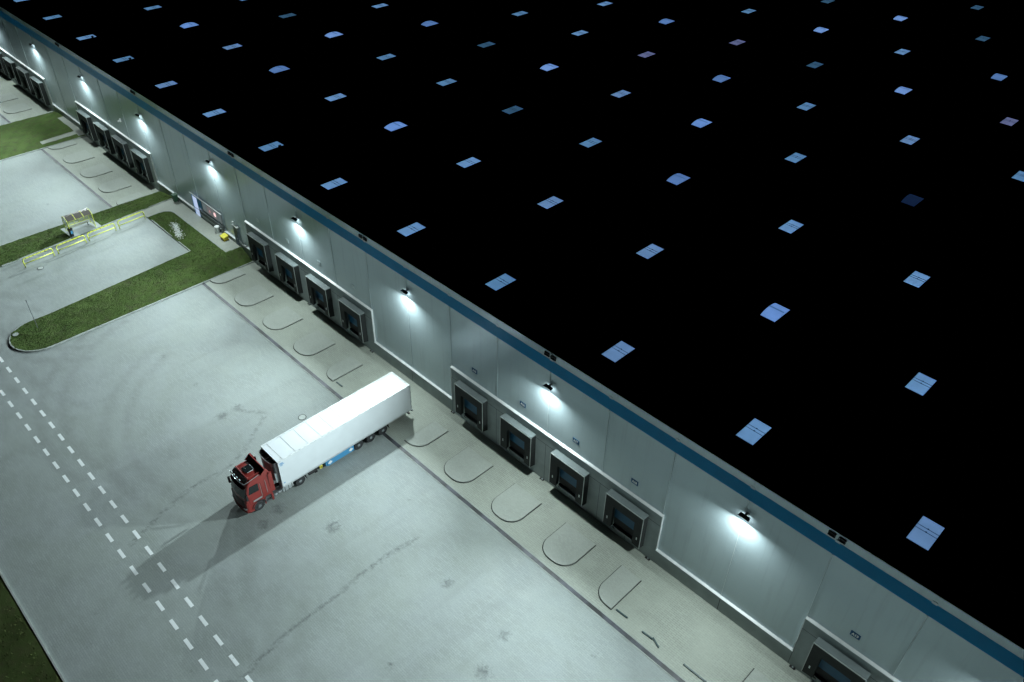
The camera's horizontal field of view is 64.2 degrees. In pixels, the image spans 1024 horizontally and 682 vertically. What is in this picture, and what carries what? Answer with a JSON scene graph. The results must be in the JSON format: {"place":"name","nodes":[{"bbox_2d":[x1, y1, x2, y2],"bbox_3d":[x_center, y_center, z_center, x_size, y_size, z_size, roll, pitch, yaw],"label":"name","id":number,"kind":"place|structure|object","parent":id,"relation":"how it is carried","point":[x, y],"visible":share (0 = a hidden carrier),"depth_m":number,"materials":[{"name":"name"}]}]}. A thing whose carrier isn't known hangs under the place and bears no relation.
{"place":"outdoors","nodes":[
{"label":"outdoors","id":0,"kind":"place"},
{"bbox_2d":[0,576,62,681],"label":"verge","id":1,"kind":"structure","parent":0,"point":[13,672],"depth_m":57.96,"materials":[{"name":"green plant"}]},
{"bbox_2d":[0,112,85,159],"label":"lawn","id":2,"kind":"structure","parent":0,"point":[24,136],"depth_m":123.79,"materials":[{"name":"green plant"}]},
{"bbox_2d":[40,117,83,143],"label":"footpath","id":3,"kind":"structure","parent":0,"point":[75,129],"depth_m":124.40,"materials":[{"name":"grey concrete"}]},
{"bbox_2d":[3,213,187,313],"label":"parking bay","id":4,"kind":"object","parent":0,"point":[77,271],"visible":0.98,"depth_m":96.55,"materials":[{"name":"grey asphalt"}]},
{"bbox_2d":[22,248,54,267],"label":"safety rail","id":5,"kind":"object","parent":4,"relation":"on","point":[36,254],"visible":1,"depth_m":96.25,"materials":[{"name":"yellow metal"}]},
{"bbox_2d":[56,235,86,253],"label":"safety rail","id":6,"kind":"object","parent":4,"relation":"on","point":[71,244],"visible":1,"depth_m":98.33,"materials":[{"name":"yellow metal"}]},
{"bbox_2d":[87,223,116,241],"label":"safety rail","id":7,"kind":"object","parent":4,"relation":"on","point":[101,232],"visible":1,"depth_m":100.31,"materials":[{"name":"yellow metal"}]},
{"bbox_2d":[117,211,145,228],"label":"safety rail","id":8,"kind":"object","parent":4,"relation":"on","point":[131,220],"visible":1,"depth_m":102.31,"materials":[{"name":"yellow metal"}]},
{"bbox_2d":[0,191,251,349],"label":"lawn","id":9,"kind":"structure","parent":0,"point":[203,266],"depth_m":94.01,"materials":[{"name":"green plant"}]},
{"bbox_2d":[61,218,100,238],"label":"shelter base","id":10,"kind":"object","parent":9,"relation":"on","point":[81,229],"visible":0.77,"depth_m":102.55,"materials":[{"name":"grey concrete"}]},
{"bbox_2d":[67,228,73,236],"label":"litter bin","id":11,"kind":"object","parent":10,"relation":"on","point":[70,231],"visible":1,"depth_m":100.42,"materials":[{"name":"blue plastic"}]},
{"bbox_2d":[61,208,95,230],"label":"smoking shelter","id":12,"kind":"object","parent":10,"relation":"on","point":[83,213],"visible":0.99,"depth_m":100.87,"materials":[{"name":"yellow paint"}]},
{"bbox_2d":[170,222,185,238],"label":"gravel","id":13,"kind":"structure","parent":9,"relation":"on","point":[175,227],"depth_m":101.35,"materials":[{"name":"white gravel"}]},
{"bbox_2d":[140,199,238,251],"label":"footpath","id":14,"kind":"structure","parent":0,"point":[194,219],"depth_m":103.58,"materials":[{"name":"grey concrete"}]},
{"bbox_2d":[171,193,178,201],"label":"green bin","id":15,"kind":"object","parent":14,"relation":"on","point":[174,196],"visible":1,"depth_m":106.43,"materials":[{"name":"plastic"}]},
{"bbox_2d":[214,225,219,233],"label":"white bin","id":16,"kind":"object","parent":14,"relation":"on","point":[217,228],"visible":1,"depth_m":100.52,"materials":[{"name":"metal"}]},
{"bbox_2d":[220,232,228,240],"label":"grit box","id":17,"kind":"object","parent":14,"relation":"on","point":[224,236],"visible":1,"depth_m":99.45,"materials":[{"name":"yellow plastic"}]},
{"bbox_2d":[0,116,686,681],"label":"yard","id":18,"kind":"structure","parent":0,"point":[380,558],"depth_m":66.06,"materials":[{"name":"grey concrete"}]},
{"bbox_2d":[0,113,10,122],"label":"drain channel","id":19,"kind":"object","parent":18,"relation":"in","point":[4,118],"visible":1,"depth_m":128.87,"materials":[{"name":"concrete"}]},
{"bbox_2d":[40,149,112,207],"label":"drain channel","id":20,"kind":"object","parent":18,"relation":"in","point":[80,181],"visible":1,"depth_m":113.58,"materials":[{"name":"metal"}]},
{"bbox_2d":[0,390,218,681],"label":"road marking","id":21,"kind":"object","parent":18,"relation":"on","point":[148,590],"visible":1,"depth_m":65.52,"materials":[{"name":"paint"}]},
{"bbox_2d":[0,357,252,681],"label":"road marking","id":22,"kind":"object","parent":18,"relation":"on","point":[186,599],"visible":1,"depth_m":66.02,"materials":[{"name":"paint"}]},
{"bbox_2d":[0,111,253,351],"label":"kerb","id":23,"kind":"structure","parent":18,"relation":"on","point":[115,283],"depth_m":96.78,"materials":[{"name":"concrete"}]},
{"bbox_2d":[298,414,305,419],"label":"manhole cover","id":24,"kind":"object","parent":18,"relation":"in","point":[302,417],"visible":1,"depth_m":77.00,"materials":[{"name":"metal"}]},
{"bbox_2d":[227,372,412,513],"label":"semi truck","id":25,"kind":"object","parent":18,"relation":"on","point":[333,433],"visible":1,"depth_m":70.34,"materials":[{"name":"white metal"}]},
{"bbox_2d":[201,283,685,681],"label":"drain channel","id":26,"kind":"object","parent":18,"relation":"in","point":[657,661],"visible":1,"depth_m":67.67,"materials":[{"name":"metal"}]},
{"bbox_2d":[0,72,812,681],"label":"apron","id":27,"kind":"object","parent":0,"point":[680,622],"visible":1,"depth_m":69.36,"materials":[{"name":"grey concrete"}]},
{"bbox_2d":[0,92,17,102],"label":"raised pad","id":28,"kind":"object","parent":27,"relation":"on","point":[7,97],"visible":1,"depth_m":135.24,"materials":[{"name":"concrete"}]},
{"bbox_2d":[3,103,31,113],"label":"raised pad","id":29,"kind":"object","parent":27,"relation":"on","point":[18,108],"visible":1,"depth_m":131.75,"materials":[{"name":"concrete"}]},
{"bbox_2d":[48,140,76,149],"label":"raised pad","id":30,"kind":"object","parent":27,"relation":"on","point":[63,145],"visible":1,"depth_m":121.47,"materials":[{"name":"concrete"}]},
{"bbox_2d":[63,150,94,163],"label":"raised pad","id":31,"kind":"object","parent":27,"relation":"on","point":[80,156],"visible":1,"depth_m":118.48,"materials":[{"name":"concrete"}]},
{"bbox_2d":[80,163,112,177],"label":"raised pad","id":32,"kind":"object","parent":27,"relation":"on","point":[96,170],"visible":1,"depth_m":115.17,"materials":[{"name":"concrete"}]},
{"bbox_2d":[98,178,130,192],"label":"raised pad","id":33,"kind":"object","parent":27,"relation":"on","point":[118,184],"visible":1,"depth_m":111.92,"materials":[{"name":"concrete"}]},
{"bbox_2d":[116,192,143,204],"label":"raised pad","id":34,"kind":"object","parent":27,"relation":"on","point":[129,198],"visible":1,"depth_m":109.41,"materials":[{"name":"concrete"}]},
{"bbox_2d":[210,268,244,283],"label":"raised pad","id":35,"kind":"object","parent":27,"relation":"on","point":[229,276],"visible":1,"depth_m":95.08,"materials":[{"name":"concrete"}]},
{"bbox_2d":[234,284,272,305],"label":"raised pad","id":36,"kind":"object","parent":27,"relation":"on","point":[254,295],"visible":1,"depth_m":92.08,"materials":[{"name":"concrete"}]},
{"bbox_2d":[262,306,302,329],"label":"raised pad","id":37,"kind":"object","parent":27,"relation":"on","point":[283,318],"visible":1,"depth_m":88.80,"materials":[{"name":"concrete"}]},
{"bbox_2d":[293,330,334,355],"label":"raised pad","id":38,"kind":"object","parent":27,"relation":"on","point":[315,342],"visible":1,"depth_m":85.50,"materials":[{"name":"concrete"}]},
{"bbox_2d":[326,356,361,381],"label":"raised pad","id":39,"kind":"object","parent":27,"relation":"on","point":[340,369],"visible":1,"depth_m":82.55,"materials":[{"name":"concrete"}]},
{"bbox_2d":[404,421,448,446],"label":"raised pad","id":40,"kind":"object","parent":27,"relation":"on","point":[430,433],"visible":1,"depth_m":75.27,"materials":[{"name":"concrete"}]},
{"bbox_2d":[444,447,492,482],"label":"raised pad","id":41,"kind":"object","parent":27,"relation":"on","point":[467,465],"visible":1,"depth_m":72.33,"materials":[{"name":"concrete"}]},
{"bbox_2d":[0,0,1023,681],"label":"warehouse","id":42,"kind":"structure","parent":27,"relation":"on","point":[710,270],"depth_m":80.29,"materials":[{"name":"metal"}]},
{"bbox_2d":[0,52,8,74],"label":"dock shelter","id":43,"kind":"object","parent":42,"relation":"attached to","point":[3,68],"visible":0.97,"depth_m":139.63,"materials":[{"name":"black rubber"}]},
{"bbox_2d":[2,57,21,84],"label":"dock shelter","id":44,"kind":"object","parent":42,"relation":"attached to","point":[9,64],"visible":0.98,"depth_m":136.50,"materials":[{"name":"black rubber"}]},
{"bbox_2d":[16,66,35,94],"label":"dock shelter","id":45,"kind":"object","parent":42,"relation":"attached to","point":[23,73],"visible":1,"depth_m":133.20,"materials":[{"name":"black rubber"}]},
{"bbox_2d":[30,76,49,105],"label":"dock shelter","id":46,"kind":"object","parent":42,"relation":"attached to","point":[36,83],"visible":1,"depth_m":129.85,"materials":[{"name":"black rubber"}]},
{"bbox_2d":[76,109,97,140],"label":"dock shelter","id":47,"kind":"object","parent":42,"relation":"attached to","point":[83,117],"visible":1,"depth_m":120.00,"materials":[{"name":"black rubber"}]},
{"bbox_2d":[93,122,115,153],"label":"dock shelter","id":48,"kind":"object","parent":42,"relation":"attached to","point":[100,129],"visible":1,"depth_m":116.66,"materials":[{"name":"black rubber"}]},
{"bbox_2d":[111,135,134,167],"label":"dock shelter","id":49,"kind":"object","parent":42,"relation":"attached to","point":[119,143],"visible":1,"depth_m":113.37,"materials":[{"name":"black rubber"}]},
{"bbox_2d":[130,148,153,182],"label":"dock shelter","id":50,"kind":"object","parent":42,"relation":"attached to","point":[137,156],"visible":1,"depth_m":110.06,"materials":[{"name":"black rubber"}]},
{"bbox_2d":[191,194,201,217],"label":"entrance door","id":51,"kind":"structure","parent":42,"relation":"in","point":[194,199],"depth_m":103.33,"materials":[{"name":"white glass"}]},
{"bbox_2d":[232,224,239,245],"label":"steel door","id":52,"kind":"structure","parent":42,"relation":"attached to","point":[236,236],"depth_m":97.92,"materials":[{"name":"metal"}]},
{"bbox_2d":[246,232,273,271],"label":"dock shelter","id":53,"kind":"object","parent":42,"relation":"attached to","point":[254,240],"visible":1,"depth_m":93.52,"materials":[{"name":"black rubber"}]},
{"bbox_2d":[257,248,264,263],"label":"dock door","id":54,"kind":"structure","parent":42,"relation":"in","point":[260,254],"depth_m":95.24,"materials":[{"name":"blue metal"}]},
{"bbox_2d":[275,252,302,293],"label":"dock shelter","id":55,"kind":"object","parent":42,"relation":"attached to","point":[287,263],"visible":1,"depth_m":90.22,"materials":[{"name":"black rubber"}]},
{"bbox_2d":[285,268,292,283],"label":"dock door","id":56,"kind":"structure","parent":42,"relation":"in","point":[289,276],"depth_m":91.88,"materials":[{"name":"blue metal"}]},
{"bbox_2d":[305,274,333,316],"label":"dock shelter","id":57,"kind":"object","parent":42,"relation":"attached to","point":[318,285],"visible":1,"depth_m":86.92,"materials":[{"name":"black rubber"}]},
{"bbox_2d":[316,291,324,307],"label":"dock door","id":58,"kind":"structure","parent":42,"relation":"in","point":[320,301],"depth_m":88.56,"materials":[{"name":"blue metal"}]},
{"bbox_2d":[338,297,367,342],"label":"dock shelter","id":59,"kind":"object","parent":42,"relation":"attached to","point":[346,306],"visible":1,"depth_m":83.62,"materials":[{"name":"black rubber"}]},
{"bbox_2d":[349,315,357,332],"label":"dock door","id":60,"kind":"structure","parent":42,"relation":"in","point":[353,322],"depth_m":85.23,"materials":[{"name":"blue metal"}]},
{"bbox_2d":[464,399,476,420],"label":"dock door","id":61,"kind":"structure","parent":42,"relation":"in","point":[470,409],"depth_m":75.25,"materials":[{"name":"blue metal"}]},
{"bbox_2d":[454,380,487,431],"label":"dock shelter","id":62,"kind":"object","parent":42,"relation":"attached to","point":[462,390],"visible":1,"depth_m":73.72,"materials":[{"name":"black rubber"}]},
{"bbox_2d":[510,432,523,455],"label":"dock door","id":63,"kind":"structure","parent":42,"relation":"in","point":[516,443],"depth_m":71.94,"materials":[{"name":"blue metal"}]},
{"bbox_2d":[500,413,535,466],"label":"dock shelter","id":64,"kind":"object","parent":42,"relation":"attached to","point":[526,436],"visible":1,"depth_m":70.39,"materials":[{"name":"black rubber"}]},
{"bbox_2d":[543,383,552,390],"bbox_3d":[2.922,3.556,64.469,0.500,0.240,0.877,-31,48,-34],"label":"wall lamp","id":65,"kind":"object","parent":42,"relation":"attached to","point":[547,386],"visible":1,"depth_m":64.44,"materials":[{"name":"grey metal"}]},
{"bbox_2d":[559,469,576,493],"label":"dock door","id":66,"kind":"structure","parent":42,"relation":"in","point":[565,479],"depth_m":68.61,"materials":[{"name":"blue metal"}]},
{"bbox_2d":[548,449,589,505],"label":"dock shelter","id":67,"kind":"object","parent":42,"relation":"attached to","point":[570,467],"visible":1,"depth_m":67.11,"materials":[{"name":"black rubber"}]},
{"bbox_2d":[613,509,634,535],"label":"dock door","id":68,"kind":"structure","parent":42,"relation":"in","point":[620,519],"depth_m":65.28,"materials":[{"name":"blue metal"}]},
{"bbox_2d":[602,489,648,548],"bbox_3d":[8.913,14.189,64.560,0.663,4.010,3.770,-31,48,-34],"label":"dock shelter","id":69,"kind":"object","parent":42,"relation":"attached to","point":[614,500],"visible":1,"depth_m":63.82,"materials":[{"name":"black rubber"}]},
{"bbox_2d":[631,478,637,485],"bbox_3d":[9.342,10.749,62.221,0.039,0.440,0.660,-31,48,-34],"label":"dock sign","id":70,"kind":"object","parent":42,"relation":"attached to","point":[633,481],"visible":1,"depth_m":62.21,"materials":[{"name":"white paint"}]},
{"bbox_2d":[737,511,749,521],"bbox_3d":[15.577,11.662,54.561,0.500,0.240,0.877,-31,48,-34],"label":"wall lamp","id":71,"kind":"object","parent":42,"relation":"attached to","point":[744,516],"visible":1,"depth_m":54.55,"materials":[{"name":"grey metal"}]},
{"bbox_2d":[815,659,850,681],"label":"dock door","id":72,"kind":"structure","parent":42,"relation":"in","point":[826,671],"depth_m":55.32,"materials":[{"name":"blue metal"}]},
{"bbox_2d":[801,637,870,681],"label":"dock shelter","id":73,"kind":"object","parent":42,"relation":"attached to","point":[840,662],"visible":1,"depth_m":53.86,"materials":[{"name":"fabric"}]},
{"bbox_2d":[850,630,860,639],"bbox_3d":[21.996,18.855,52.313,0.039,0.440,0.660,-31,48,-34],"label":"dock sign","id":74,"kind":"object","parent":42,"relation":"attached to","point":[855,635],"visible":1,"depth_m":52.30,"materials":[{"name":"white paint"}]},
{"bbox_2d":[491,483,541,522],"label":"raised pad","id":75,"kind":"object","parent":27,"relation":"on","point":[514,502],"visible":1,"depth_m":69.03,"materials":[{"name":"concrete"}]},
{"bbox_2d":[542,523,595,565],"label":"raised pad","id":76,"kind":"object","parent":27,"relation":"on","point":[566,544],"visible":1,"depth_m":65.72,"materials":[{"name":"concrete"}]},
{"bbox_2d":[598,565,640,609],"bbox_3d":[8.034,18.926,62.870,3.720,0.100,2.050,-31,48,-34],"label":"raised pad","id":77,"kind":"object","parent":27,"relation":"on","point":[618,585],"visible":1,"depth_m":62.83,"materials":[{"name":"concrete"}]},
{"bbox_2d":[683,664,706,681],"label":"wheel stop","id":78,"kind":"object","parent":27,"relation":"on","point":[692,671],"visible":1,"depth_m":57.42,"materials":[{"name":"grey metal"}]},
{"bbox_2d":[742,668,771,681],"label":"raised pad","id":79,"kind":"object","parent":27,"relation":"on","point":[754,675],"visible":1,"depth_m":57.16,"materials":[{"name":"concrete"}]},
{"label":"ground","id":80,"kind":"structure","parent":0,"visible":0},
{"bbox_2d":[0,571,65,681],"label":"kerb","id":81,"kind":"structure","parent":80,"relation":"on","point":[34,630],"depth_m":59.21,"materials":[{"name":"concrete"}]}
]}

